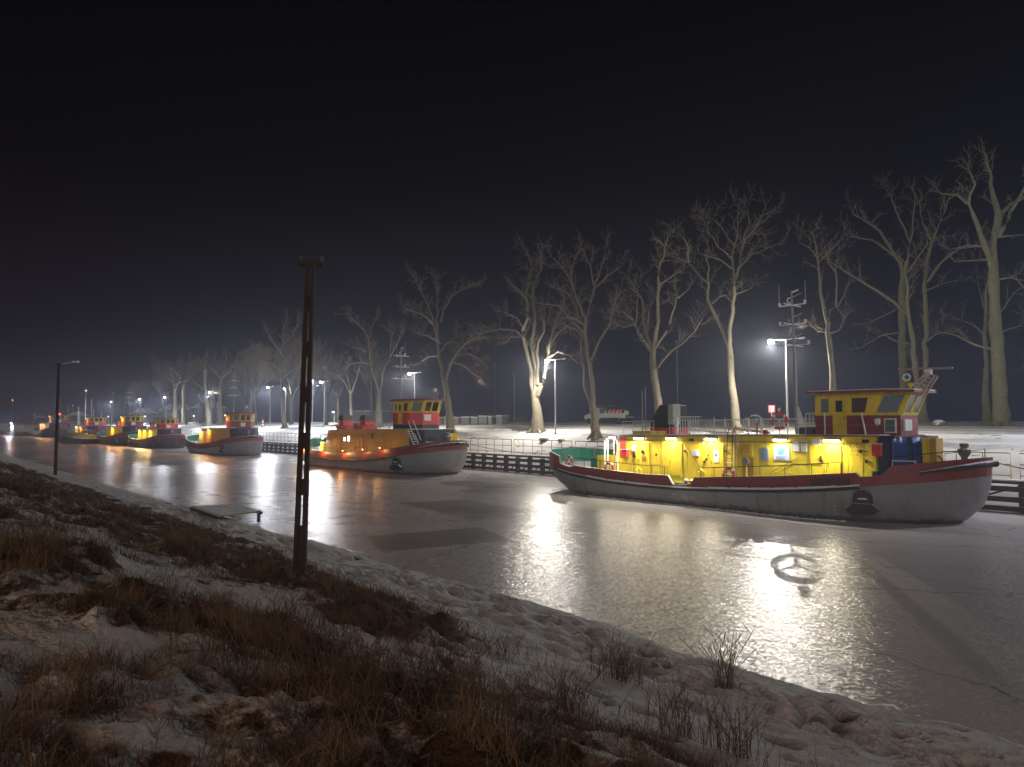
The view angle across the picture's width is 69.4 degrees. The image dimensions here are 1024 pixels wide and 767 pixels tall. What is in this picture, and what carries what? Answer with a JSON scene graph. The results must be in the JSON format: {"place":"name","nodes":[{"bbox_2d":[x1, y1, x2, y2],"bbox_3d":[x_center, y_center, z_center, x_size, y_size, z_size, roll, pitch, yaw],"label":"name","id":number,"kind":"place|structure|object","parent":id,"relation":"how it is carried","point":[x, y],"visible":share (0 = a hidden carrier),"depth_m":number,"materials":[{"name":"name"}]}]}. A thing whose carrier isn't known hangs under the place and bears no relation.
{"place":"outdoors","nodes":[
{"label":"outdoors","id":0,"kind":"place"},
{"bbox_2d":[32,414,47,421],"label":"house","id":1,"kind":"structure","parent":0,"point":[40,418],"depth_m":874.27,"materials":[{"name":"paint"}]},
{"bbox_2d":[67,410,86,421],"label":"house","id":2,"kind":"structure","parent":0,"point":[76,417],"depth_m":648.74,"materials":[{"name":"grey paint"}]},
{"bbox_2d":[128,406,158,421],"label":"house","id":3,"kind":"structure","parent":0,"point":[150,414],"depth_m":413.44,"materials":[{"name":"paint"}]},
{"bbox_2d":[159,401,190,421],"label":"house","id":4,"kind":"structure","parent":0,"point":[168,409],"depth_m":331.56,"materials":[{"name":"paint"}]},
{"bbox_2d":[189,399,225,421],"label":"house","id":5,"kind":"structure","parent":0,"point":[195,410],"depth_m":315.43,"materials":[{"name":"grey paint"}]},
{"bbox_2d":[353,410,390,421],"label":"shed","id":6,"kind":"structure","parent":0,"point":[386,415],"depth_m":204.47,"materials":[{"name":"concrete"}]},
{"bbox_2d":[0,431,1023,744],"bbox_3d":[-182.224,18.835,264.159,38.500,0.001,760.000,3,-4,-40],"label":"canal ice","id":7,"kind":"structure","parent":0,"point":[920,621],"depth_m":26.41,"materials":[{"name":"ice"}]},
{"bbox_2d":[8,423,27,435],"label":"motor launch","id":8,"kind":"object","parent":7,"relation":"on","point":[17,430],"visible":0.91,"depth_m":271.65,"materials":[{"name":"white paint"}]},
{"bbox_2d":[32,413,73,437],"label":"icebreaker tug","id":9,"kind":"object","parent":7,"relation":"on","point":[45,430],"visible":0.69,"depth_m":242.67,"materials":[{"name":"paint"}]},
{"bbox_2d":[58,429,98,443],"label":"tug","id":10,"kind":"object","parent":7,"relation":"on","point":[80,438],"visible":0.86,"depth_m":178.38,"materials":[{"name":"paint"}]},
{"bbox_2d":[66,417,107,436],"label":"icebreaker tug","id":11,"kind":"object","parent":7,"relation":"on","point":[93,425],"visible":0.38,"depth_m":195.75,"materials":[{"name":"paint"}]},
{"bbox_2d":[96,387,146,445],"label":"icebreaker tug","id":12,"kind":"object","parent":7,"relation":"on","point":[122,429],"visible":0.75,"depth_m":160.54,"materials":[{"name":"paint"}]},
{"bbox_2d":[127,413,185,448],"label":"icebreaker tug","id":13,"kind":"object","parent":7,"relation":"on","point":[165,433],"visible":0.98,"depth_m":141.62,"materials":[{"name":"paint"}]},
{"bbox_2d":[185,372,263,455],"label":"icebreaker tug","id":14,"kind":"object","parent":7,"relation":"on","point":[238,435],"visible":0.99,"depth_m":111.63,"materials":[{"name":"grey paint"}]},
{"bbox_2d":[233,414,239,420],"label":"window","id":15,"kind":"structure","parent":14,"relation":"in","point":[235,416],"depth_m":111.37,"materials":[{"name":"glass"}]},
{"bbox_2d":[189,503,262,521],"bbox_3d":[-14.613,6.955,37.861,2.540,1.068,5.105,3,-4,-40],"label":"landing stage","id":16,"kind":"object","parent":7,"relation":"on","point":[219,511],"visible":0.9,"depth_m":37.31,"materials":[{"name":"grey wood"}]},
{"bbox_2d":[185,441,554,475],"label":"timber quay wall","id":17,"kind":"structure","parent":7,"relation":"on","point":[506,459],"depth_m":76.00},
{"bbox_2d":[469,438,511,453],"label":"quay handrail","id":18,"kind":"object","parent":17,"relation":"on","point":[494,444],"visible":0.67,"depth_m":77.61,"materials":[{"name":"metal"}]},
{"bbox_2d":[514,439,567,454],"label":"quay handrail","id":19,"kind":"object","parent":17,"relation":"on","point":[532,446],"visible":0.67,"depth_m":71.71,"materials":[{"name":"metal"}]},
{"bbox_2d":[575,441,618,449],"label":"quay handrail","id":20,"kind":"object","parent":17,"relation":"on","point":[591,441],"visible":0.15,"depth_m":67.16,"materials":[{"name":"metal"}]},
{"bbox_2d":[297,347,468,474],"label":"icebreaker tug","id":21,"kind":"object","parent":7,"relation":"on","point":[415,440],"visible":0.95,"depth_m":73.09,"materials":[{"name":"grey paint"}]},
{"bbox_2d":[337,437,339,452],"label":"door","id":22,"kind":"structure","parent":21,"relation":"in","point":[338,438],"depth_m":82.00,"materials":[{"name":"paint"}]},
{"bbox_2d":[359,437,362,451],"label":"door","id":23,"kind":"structure","parent":21,"relation":"in","point":[361,438],"depth_m":78.01,"materials":[{"name":"paint"}]},
{"bbox_2d":[398,402,401,423],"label":"wheelhouse door","id":24,"kind":"structure","parent":21,"relation":"in","point":[399,403],"depth_m":74.20,"materials":[{"name":"yellow paint"}]},
{"bbox_2d":[403,402,408,411],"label":"window","id":25,"kind":"structure","parent":21,"relation":"in","point":[405,405],"depth_m":73.48,"materials":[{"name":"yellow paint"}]},
{"bbox_2d":[410,401,423,411],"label":"window","id":26,"kind":"structure","parent":21,"relation":"in","point":[417,406],"depth_m":72.72,"materials":[{"name":"glass"}]},
{"bbox_2d":[424,401,431,411],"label":"window","id":27,"kind":"structure","parent":21,"relation":"in","point":[428,404],"depth_m":72.91,"materials":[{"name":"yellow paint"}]},
{"bbox_2d":[431,401,439,411],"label":"window","id":28,"kind":"structure","parent":21,"relation":"in","point":[435,405],"depth_m":73.47,"materials":[{"name":"glass"}]},
{"bbox_2d":[466,443,549,454],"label":"mooring rope","id":29,"kind":"object","parent":21,"relation":"attached to","point":[508,451],"visible":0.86,"depth_m":70.41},
{"bbox_2d":[588,495,845,521],"bbox_3d":[10.815,7.266,43.558,0.800,0.083,17.460,3,-4,-42],"label":"snow crust","id":30,"kind":"object","parent":7,"relation":"on","point":[725,510],"visible":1,"depth_m":41.71},
{"bbox_2d":[549,289,998,523],"bbox_3d":[13.810,1.110,47.211,8.928,13.920,29.979,3,-4,-40],"label":"icebreaker tug","id":31,"kind":"object","parent":7,"relation":"on","point":[864,455],"visible":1,"depth_m":39.59,"materials":[{"name":"grey paint"}]},
{"bbox_2d":[566,456,572,464],"bbox_3d":[4.159,5.559,53.410,0.211,0.701,0.682,3,-4,-40],"label":"lifebuoy","id":32,"kind":"object","parent":31,"relation":"attached to","point":[571,460],"visible":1,"depth_m":53.33,"materials":[{"name":"white paint"}]},
{"bbox_2d":[604,462,613,469],"bbox_3d":[6.505,5.681,49.428,0.211,0.901,0.882,3,-4,-40],"label":"lifebuoy","id":33,"kind":"object","parent":31,"relation":"attached to","point":[607,463],"visible":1,"depth_m":49.35,"materials":[{"name":"white paint"}]},
{"bbox_2d":[638,444,647,473],"bbox_3d":[8.656,4.982,48.787,0.060,1.950,0.840,3,-4,-40],"label":"door","id":34,"kind":"structure","parent":31,"relation":"in","point":[644,447],"depth_m":48.76,"materials":[{"name":"yellow paint"}]},
{"bbox_2d":[669,444,680,475],"bbox_3d":[10.299,4.827,46.777,0.128,1.950,0.900,3,-4,-40],"label":"door","id":35,"kind":"structure","parent":31,"relation":"in","point":[674,449],"depth_m":46.78,"materials":[{"name":"yellow paint"}]},
{"bbox_2d":[710,445,722,476],"bbox_3d":[12.273,4.659,44.425,0.128,1.900,0.850,3,-4,-40],"label":"door","id":36,"kind":"structure","parent":31,"relation":"in","point":[718,472],"depth_m":44.42,"materials":[{"name":"yellow paint"}]},
{"bbox_2d":[722,467,735,476],"bbox_3d":[12.404,5.229,42.318,0.211,0.901,0.882,3,-4,-40],"label":"lifebuoy","id":37,"kind":"object","parent":31,"relation":"attached to","point":[729,469],"visible":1,"depth_m":42.27,"materials":[{"name":"white paint"}]},
{"bbox_2d":[743,457,753,475],"bbox_3d":[13.667,4.894,42.806,0.030,1.200,0.700,3,-4,-40],"label":"low door","id":38,"kind":"structure","parent":31,"relation":"in","point":[750,470],"depth_m":42.72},
{"bbox_2d":[760,447,768,460],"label":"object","id":39,"kind":"structure","parent":31,"relation":"in","point":[764,451],"depth_m":41.98,"materials":[{"name":"grey glass"}]},
{"bbox_2d":[770,408,788,441],"bbox_3d":[14.798,2.285,40.933,0.962,1.890,0.191,-1,-3,19],"label":"lifebuoy","id":40,"kind":"object","parent":31,"relation":"attached to","point":[779,428],"visible":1,"depth_m":40.92,"materials":[{"name":"white paint"}]},
{"bbox_2d":[820,397,829,414],"bbox_3d":[16.963,1.209,40.114,0.055,0.940,0.550,3,-4,-40],"label":"window","id":41,"kind":"structure","parent":31,"relation":"in","point":[824,401],"depth_m":40.10,"materials":[{"name":"glass"}]},
{"bbox_2d":[826,446,839,473],"bbox_3d":[16.921,4.231,38.941,0.060,1.820,0.750,3,-4,-40],"label":"door","id":42,"kind":"structure","parent":31,"relation":"in","point":[832,453],"depth_m":38.94,"materials":[{"name":"yellow paint"}]},
{"bbox_2d":[832,395,846,434],"bbox_3d":[17.467,1.690,39.466,0.060,2.090,0.750,3,-4,-40],"label":"wheelhouse door","id":43,"kind":"structure","parent":31,"relation":"in","point":[839,413],"depth_m":39.44,"materials":[{"name":"yellow paint"}]},
{"bbox_2d":[850,396,869,413],"bbox_3d":[18.183,1.133,38.659,0.055,0.940,1.050,3,-4,-40],"label":"window","id":44,"kind":"structure","parent":31,"relation":"in","point":[858,404],"depth_m":38.69,"materials":[{"name":"glass"}]},
{"bbox_2d":[874,393,906,413],"bbox_3d":[19.440,1.038,38.004,1.502,1.046,0.362,0,-3,5],"label":"window","id":45,"kind":"structure","parent":31,"relation":"in","point":[890,403],"depth_m":38.00,"materials":[{"name":"glass"}]},
{"bbox_2d":[902,393,917,413],"bbox_3d":[20.617,1.055,38.300,0.882,1.051,0.483,3,-4,-40],"label":"window","id":46,"kind":"structure","parent":31,"relation":"in","point":[912,398],"depth_m":38.30,"materials":[{"name":"glass"}]},
{"bbox_2d":[911,394,924,413],"bbox_3d":[21.390,1.089,38.946,0.882,1.051,0.483,3,-4,-40],"label":"window","id":47,"kind":"structure","parent":31,"relation":"in","point":[920,399],"depth_m":38.96,"materials":[{"name":"glass"}]},
{"bbox_2d":[981,478,1023,512],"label":"timber quay wall","id":48,"kind":"structure","parent":7,"relation":"on","point":[1019,488],"depth_m":41.30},
{"bbox_2d":[943,451,1011,478],"bbox_3d":[25.495,4.843,44.987,0.070,1.530,8.411,3,-4,-40],"label":"yellow handrail","id":49,"kind":"object","parent":48,"relation":"on","point":[1010,475],"visible":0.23,"depth_m":42.11,"materials":[{"name":"metal"}]},
{"bbox_2d":[0,453,1023,766],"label":"bank","id":50,"kind":"structure","parent":0,"point":[838,729],"depth_m":10.09,"materials":[{"name":"snow"}]},
{"bbox_2d":[53,361,78,474],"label":"street lamp","id":51,"kind":"object","parent":50,"relation":"on","point":[56,425],"visible":0.87,"depth_m":65.35,"materials":[{"name":"metal"}]},
{"bbox_2d":[292,256,323,574],"bbox_3d":[-4.389,0.826,15.751,0.520,7.154,0.140,1,-3,0],"label":"concrete pole","id":52,"kind":"object","parent":50,"relation":"on","point":[300,536],"visible":0.84,"depth_m":15.70,"materials":[{"name":"concrete"}]},
{"bbox_2d":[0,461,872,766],"bbox_3d":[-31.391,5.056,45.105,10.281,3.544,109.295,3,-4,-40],"label":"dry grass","id":53,"kind":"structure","parent":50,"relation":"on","point":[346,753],"depth_m":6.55,"materials":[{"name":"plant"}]},
{"bbox_2d":[154,563,780,766],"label":"dry weeds","id":54,"kind":"object","parent":50,"relation":"on","point":[735,745],"visible":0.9,"depth_m":7.43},
{"bbox_2d":[0,422,1023,506],"bbox_3d":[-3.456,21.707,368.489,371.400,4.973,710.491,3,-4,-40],"label":"ground","id":55,"kind":"structure","parent":0,"point":[983,435],"depth_m":75.71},
{"bbox_2d":[107,377,142,419],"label":"avenue tree","id":56,"kind":"object","parent":55,"relation":"on","point":[120,388],"visible":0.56,"depth_m":333.85,"materials":[{"name":"grey plant"}]},
{"bbox_2d":[111,380,154,414],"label":"avenue tree","id":57,"kind":"object","parent":55,"relation":"on","point":[122,392],"visible":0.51,"depth_m":304.65,"materials":[{"name":"grey plant"}]},
{"bbox_2d":[124,380,152,414],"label":"avenue tree","id":58,"kind":"object","parent":55,"relation":"on","point":[140,391],"visible":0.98,"depth_m":256.32,"materials":[{"name":"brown plant"}]},
{"bbox_2d":[130,379,150,409],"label":"avenue tree","id":59,"kind":"object","parent":55,"relation":"on","point":[144,400],"visible":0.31,"depth_m":280.21,"materials":[{"name":"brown plant"}]},
{"bbox_2d":[147,352,180,417],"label":"avenue tree","id":60,"kind":"object","parent":55,"relation":"on","point":[160,388],"visible":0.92,"depth_m":219.81,"materials":[{"name":"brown plant"}]},
{"bbox_2d":[151,354,192,424],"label":"lime tree","id":61,"kind":"object","parent":55,"relation":"on","point":[175,412],"visible":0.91,"depth_m":198.02,"materials":[{"name":"brown plant"}]},
{"bbox_2d":[159,357,195,413],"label":"avenue tree","id":62,"kind":"object","parent":55,"relation":"on","point":[171,392],"visible":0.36,"depth_m":240.50,"materials":[{"name":"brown plant"}]},
{"bbox_2d":[164,349,200,425],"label":"lime tree","id":63,"kind":"object","parent":55,"relation":"on","point":[184,421],"visible":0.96,"depth_m":191.88,"materials":[{"name":"brown plant"}]},
{"bbox_2d":[187,379,212,421],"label":"avenue tree","id":64,"kind":"object","parent":55,"relation":"on","point":[201,390],"visible":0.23,"depth_m":294.21,"materials":[{"name":"brown plant"}]},
{"bbox_2d":[181,356,221,422],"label":"avenue tree","id":65,"kind":"object","parent":55,"relation":"on","point":[200,405],"visible":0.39,"depth_m":205.98,"materials":[{"name":"brown plant"}]},
{"bbox_2d":[186,346,229,425],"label":"lime tree","id":66,"kind":"object","parent":55,"relation":"on","point":[207,405],"visible":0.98,"depth_m":171.59,"materials":[{"name":"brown plant"}]},
{"bbox_2d":[183,352,244,423],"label":"avenue tree","id":67,"kind":"object","parent":55,"relation":"on","point":[214,381],"visible":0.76,"depth_m":190.91,"materials":[{"name":"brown plant"}]},
{"bbox_2d":[206,343,242,424],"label":"lime tree","id":68,"kind":"object","parent":55,"relation":"on","point":[220,413],"visible":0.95,"depth_m":176.01,"materials":[{"name":"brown plant"}]},
{"bbox_2d":[223,379,246,412],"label":"avenue tree","id":69,"kind":"object","parent":55,"relation":"on","point":[230,393],"visible":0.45,"depth_m":259.50,"materials":[{"name":"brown plant"}]},
{"bbox_2d":[222,346,271,412],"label":"avenue tree","id":70,"kind":"object","parent":55,"relation":"on","point":[242,383],"visible":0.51,"depth_m":179.81,"materials":[{"name":"brown plant"}]},
{"bbox_2d":[228,350,271,412],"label":"avenue tree","id":71,"kind":"object","parent":55,"relation":"on","point":[245,389],"visible":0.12,"depth_m":228.33,"materials":[{"name":"brown plant"}]},
{"bbox_2d":[225,339,285,424],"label":"avenue tree","id":72,"kind":"object","parent":55,"relation":"on","point":[247,361],"visible":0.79,"depth_m":159.44,"materials":[{"name":"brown plant"}]},
{"bbox_2d":[266,386,273,429],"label":"street lamp","id":73,"kind":"object","parent":55,"relation":"on","point":[270,403],"visible":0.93,"depth_m":136.68,"materials":[{"name":"metal"}]},
{"bbox_2d":[246,307,302,428],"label":"lime tree","id":74,"kind":"object","parent":55,"relation":"on","point":[283,420],"visible":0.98,"depth_m":135.45,"materials":[{"name":"brown plant"}]},
{"bbox_2d":[242,325,325,424],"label":"avenue tree","id":75,"kind":"object","parent":55,"relation":"on","point":[297,356],"visible":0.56,"depth_m":151.85,"materials":[{"name":"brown plant"}]},
{"bbox_2d":[297,357,336,421],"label":"avenue tree","id":76,"kind":"object","parent":55,"relation":"on","point":[317,386],"visible":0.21,"depth_m":201.81,"materials":[{"name":"brown plant"}]},
{"bbox_2d":[295,331,351,424],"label":"avenue tree","id":77,"kind":"object","parent":55,"relation":"on","point":[324,360],"visible":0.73,"depth_m":137.86,"materials":[{"name":"brown plant"}]},
{"bbox_2d":[319,380,328,429],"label":"street lamp","id":78,"kind":"object","parent":55,"relation":"on","point":[324,401],"visible":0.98,"depth_m":119.57,"materials":[{"name":"metal"}]},
{"bbox_2d":[319,368,348,422],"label":"lime tree","id":79,"kind":"object","parent":55,"relation":"on","point":[338,406],"visible":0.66,"depth_m":151.53,"materials":[{"name":"brown plant"}]},
{"bbox_2d":[317,337,363,425],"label":"lime tree","id":80,"kind":"object","parent":55,"relation":"on","point":[350,401],"visible":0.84,"depth_m":126.10,"materials":[{"name":"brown plant"}]},
{"bbox_2d":[334,303,406,427],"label":"lime tree","id":81,"kind":"object","parent":55,"relation":"on","point":[378,411],"visible":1,"depth_m":114.26,"materials":[{"name":"brown plant"}]},
{"bbox_2d":[353,326,392,414],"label":"avenue tree","id":82,"kind":"object","parent":55,"relation":"on","point":[367,370],"visible":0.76,"depth_m":168.06,"materials":[{"name":"brown plant"}]},
{"bbox_2d":[394,263,496,432],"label":"lime tree","id":83,"kind":"object","parent":55,"relation":"on","point":[449,419],"visible":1,"depth_m":93.22,"materials":[{"name":"brown plant"}]},
{"bbox_2d":[454,417,461,423],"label":"storage crate","id":84,"kind":"object","parent":55,"relation":"on","point":[457,420],"visible":0.65,"depth_m":111.59,"materials":[{"name":"concrete"}]},
{"bbox_2d":[461,416,474,423],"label":"storage crate","id":85,"kind":"object","parent":55,"relation":"on","point":[465,419],"visible":0.83,"depth_m":109.84,"materials":[{"name":"concrete"}]},
{"bbox_2d":[470,417,478,423],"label":"storage crate","id":86,"kind":"object","parent":55,"relation":"on","point":[474,420],"visible":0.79,"depth_m":108.24,"materials":[{"name":"concrete"}]},
{"bbox_2d":[478,416,487,423],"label":"storage crate","id":87,"kind":"object","parent":55,"relation":"on","point":[483,419],"visible":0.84,"depth_m":106.65,"materials":[{"name":"concrete"}]},
{"bbox_2d":[455,407,527,421],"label":"scrub","id":88,"kind":"object","parent":55,"relation":"on","point":[516,420],"visible":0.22,"depth_m":161.10,"materials":[{"name":"brown plant"}]},
{"bbox_2d":[488,416,495,423],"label":"storage crate","id":89,"kind":"object","parent":55,"relation":"on","point":[491,419],"visible":0.74,"depth_m":105.43,"materials":[{"name":"concrete"}]},
{"bbox_2d":[496,415,508,423],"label":"storage crate","id":90,"kind":"object","parent":55,"relation":"on","point":[501,419],"visible":0.92,"depth_m":103.85,"materials":[{"name":"concrete"}]},
{"bbox_2d":[513,375,514,423],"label":"thin pole","id":91,"kind":"object","parent":55,"relation":"on","point":[514,403],"visible":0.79,"depth_m":102.41,"materials":[{"name":"grey metal"}]},
{"bbox_2d":[468,232,586,433],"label":"lime tree","id":92,"kind":"object","parent":55,"relation":"on","point":[537,424],"visible":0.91,"depth_m":82.33,"materials":[{"name":"brown plant"}]},
{"bbox_2d":[545,358,565,434],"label":"street lamp","id":93,"kind":"object","parent":55,"relation":"on","point":[546,360],"visible":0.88,"depth_m":77.87,"materials":[{"name":"metal"}]},
{"bbox_2d":[528,227,628,440],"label":"lime tree","id":94,"kind":"object","parent":55,"relation":"on","point":[595,434],"visible":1,"depth_m":72.53,"materials":[{"name":"brown plant"}]},
{"bbox_2d":[584,405,634,423],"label":"flatbed truck","id":95,"kind":"object","parent":55,"relation":"on","point":[602,415],"visible":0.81,"depth_m":90.57,"materials":[{"name":"paint"}]},
{"bbox_2d":[597,218,722,411],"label":"lime tree","id":96,"kind":"object","parent":55,"relation":"on","point":[652,346],"visible":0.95,"depth_m":67.19,"materials":[{"name":"brown plant"}]},
{"bbox_2d":[651,181,791,433],"bbox_3d":[18.154,-6.947,65.126,8.276,23.248,15.665,3,-4,-40],"label":"lime tree","id":97,"kind":"object","parent":55,"relation":"on","point":[734,408],"visible":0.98,"depth_m":63.92,"materials":[{"name":"brown plant"}]},
{"bbox_2d":[768,405,774,431],"bbox_3d":[21.748,2.935,61.948,0.560,2.245,0.113,0,-3,0],"label":"mooring sign","id":98,"kind":"object","parent":55,"relation":"on","point":[771,409],"visible":0.98,"depth_m":61.94,"materials":[{"name":"grey metal"}]},
{"bbox_2d":[767,336,805,432],"bbox_3d":[21.462,0.669,57.751,0.520,8.500,3.240,3,-4,-40],"label":"street lamp","id":99,"kind":"object","parent":55,"relation":"on","point":[773,340],"visible":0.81,"depth_m":57.73,"materials":[{"name":"metal"}]},
{"bbox_2d":[788,209,869,389],"bbox_3d":[23.500,-4.517,56.889,5.813,18.195,7.344,3,-4,-40],"label":"lime tree","id":100,"kind":"object","parent":55,"relation":"on","point":[832,383],"visible":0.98,"depth_m":55.15,"materials":[{"name":"brown plant"}]},
{"bbox_2d":[840,171,959,387],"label":"tall tree","id":101,"kind":"object","parent":55,"relation":"on","point":[902,354],"visible":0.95,"depth_m":72.69,"materials":[{"name":"brown plant"}]},
{"bbox_2d":[817,182,990,422],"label":"tall tree","id":102,"kind":"object","parent":55,"relation":"on","point":[923,416],"visible":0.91,"depth_m":67.66,"materials":[{"name":"brown plant"}]},
{"bbox_2d":[931,420,946,425],"bbox_3d":[35.073,3.309,60.793,1.240,0.668,1.155,3,-4,-40],"label":"boulder","id":103,"kind":"object","parent":55,"relation":"on","point":[938,423],"visible":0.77,"depth_m":60.42,"materials":[{"name":"stone"}]},
{"bbox_2d":[921,137,1023,426],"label":"tall tree","id":104,"kind":"object","parent":55,"relation":"on","point":[1001,414],"visible":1,"depth_m":58.23,"materials":[{"name":"brown plant"}]},
{"bbox_2d":[941,220,1022,421],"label":"tall tree","id":105,"kind":"object","parent":55,"relation":"on","point":[986,410],"visible":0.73,"depth_m":65.39,"materials":[{"name":"brown plant"}]},
{"bbox_2d":[980,263,1023,371],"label":"tall tree","id":106,"kind":"object","parent":55,"relation":"on","point":[1020,283],"visible":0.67,"depth_m":67.08,"materials":[{"name":"brown plant"}]},
{"bbox_2d":[0,0,1023,422],"label":"sky","id":107,"kind":"structure","parent":0,"point":[169,168],"materials":[{"name":"black"}]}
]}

